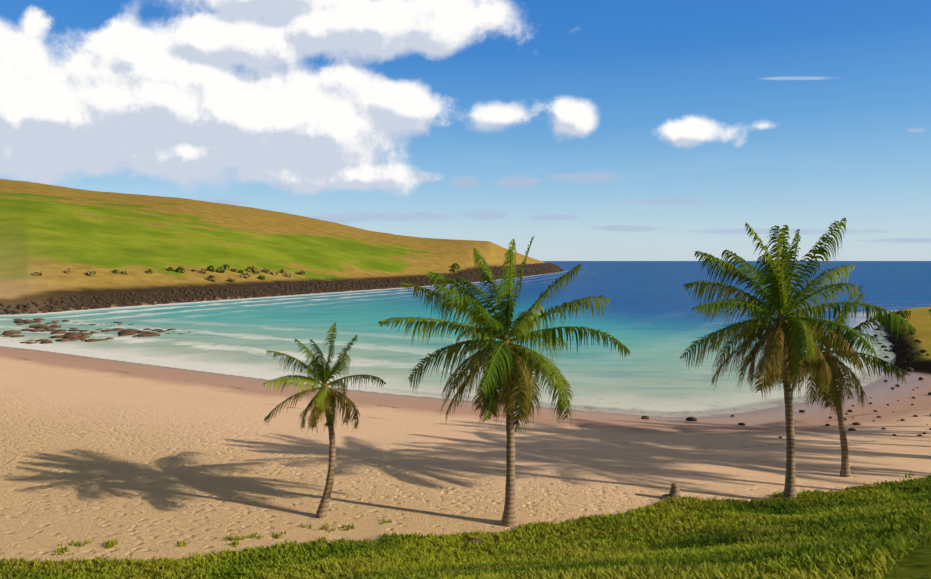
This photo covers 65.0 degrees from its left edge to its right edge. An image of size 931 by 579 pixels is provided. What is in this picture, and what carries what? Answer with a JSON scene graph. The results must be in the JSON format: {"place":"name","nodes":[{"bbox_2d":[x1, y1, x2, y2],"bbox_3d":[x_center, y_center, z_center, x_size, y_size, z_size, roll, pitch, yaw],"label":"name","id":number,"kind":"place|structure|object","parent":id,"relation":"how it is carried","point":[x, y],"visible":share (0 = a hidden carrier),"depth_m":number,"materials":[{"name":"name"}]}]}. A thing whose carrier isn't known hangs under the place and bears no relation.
{"place":"outdoors","nodes":[
{"label":"outdoors","id":0,"kind":"place"},
{"bbox_2d":[0,179,930,578],"bbox_3d":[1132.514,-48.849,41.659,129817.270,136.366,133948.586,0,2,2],"label":"terrain","id":1,"kind":"structure","parent":0,"point":[144,461],"depth_m":41.95,"materials":[{"name":"beige sand"}]},
{"bbox_2d":[0,318,183,343],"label":"reef rocks","id":2,"kind":"object","parent":1,"relation":"on","point":[76,336],"visible":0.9,"depth_m":121.10,"materials":[{"name":"stone"}]},
{"bbox_2d":[33,263,460,281],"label":"hill shrubs","id":3,"kind":"object","parent":1,"relation":"on","point":[211,268],"depth_m":253.03,"materials":[{"name":"green plant"}]},
{"bbox_2d":[262,323,386,518],"bbox_3d":[-5.660,5.058,27.249,4.326,7.639,4.610,1,2,23],"label":"palm tree","id":4,"kind":"object","parent":1,"relation":"on","point":[325,398],"visible":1,"depth_m":26.98,"materials":[{"name":"green plant"}]},
{"bbox_2d":[0,262,929,371],"bbox_3d":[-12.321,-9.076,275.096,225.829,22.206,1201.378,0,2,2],"label":"shore rocks","id":5,"kind":"object","parent":1,"relation":"on","point":[553,268],"depth_m":239.43,"materials":[{"name":"brown stone"}]},
{"bbox_2d":[0,472,930,578],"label":"turf grass","id":6,"kind":"structure","parent":1,"relation":"on","point":[898,509],"depth_m":21.00,"materials":[{"name":"green plant"}]},
{"bbox_2d":[378,237,629,526],"bbox_3d":[1.392,3.465,26.628,7.814,10.957,7.660,-2,3,-44],"label":"palm tree","id":7,"kind":"object","parent":1,"relation":"on","point":[508,370],"visible":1,"depth_m":26.03,"materials":[{"name":"green plant"}]},
{"bbox_2d":[660,483,682,500],"bbox_3d":[8.424,8.430,30.035,1.129,0.839,1.564,-2,3,-38],"label":"palm stump","id":8,"kind":"object","parent":1,"relation":"on","point":[674,491],"visible":0.52,"depth_m":30.02,"materials":[{"name":"brown wood"}]},
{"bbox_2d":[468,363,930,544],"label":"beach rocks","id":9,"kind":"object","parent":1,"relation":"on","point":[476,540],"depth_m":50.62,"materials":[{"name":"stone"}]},
{"bbox_2d":[679,217,915,499],"bbox_3d":[12.777,3.102,29.291,8.363,11.685,8.193,0,2,2],"label":"palm tree","id":10,"kind":"object","parent":1,"relation":"on","point":[786,346],"visible":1,"depth_m":29.04,"materials":[{"name":"green plant"}]},
{"bbox_2d":[750,285,910,476],"bbox_3d":[16.609,4.421,33.827,6.924,9.332,7.219,2,3,35],"label":"palm tree","id":11,"kind":"object","parent":1,"relation":"on","point":[838,379],"visible":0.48,"depth_m":33.54,"materials":[{"name":"green plant"}]},
{"bbox_2d":[0,261,930,416],"bbox_3d":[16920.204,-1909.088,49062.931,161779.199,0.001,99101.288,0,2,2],"label":"sea water","id":12,"kind":"structure","parent":0,"point":[652,322],"depth_m":120.86,"materials":[{"name":"teal liquid"}]},
{"bbox_2d":[0,0,930,260],"label":"sky","id":13,"kind":"structure","parent":0,"point":[589,130],"materials":[{"name":"blue"}]}
]}

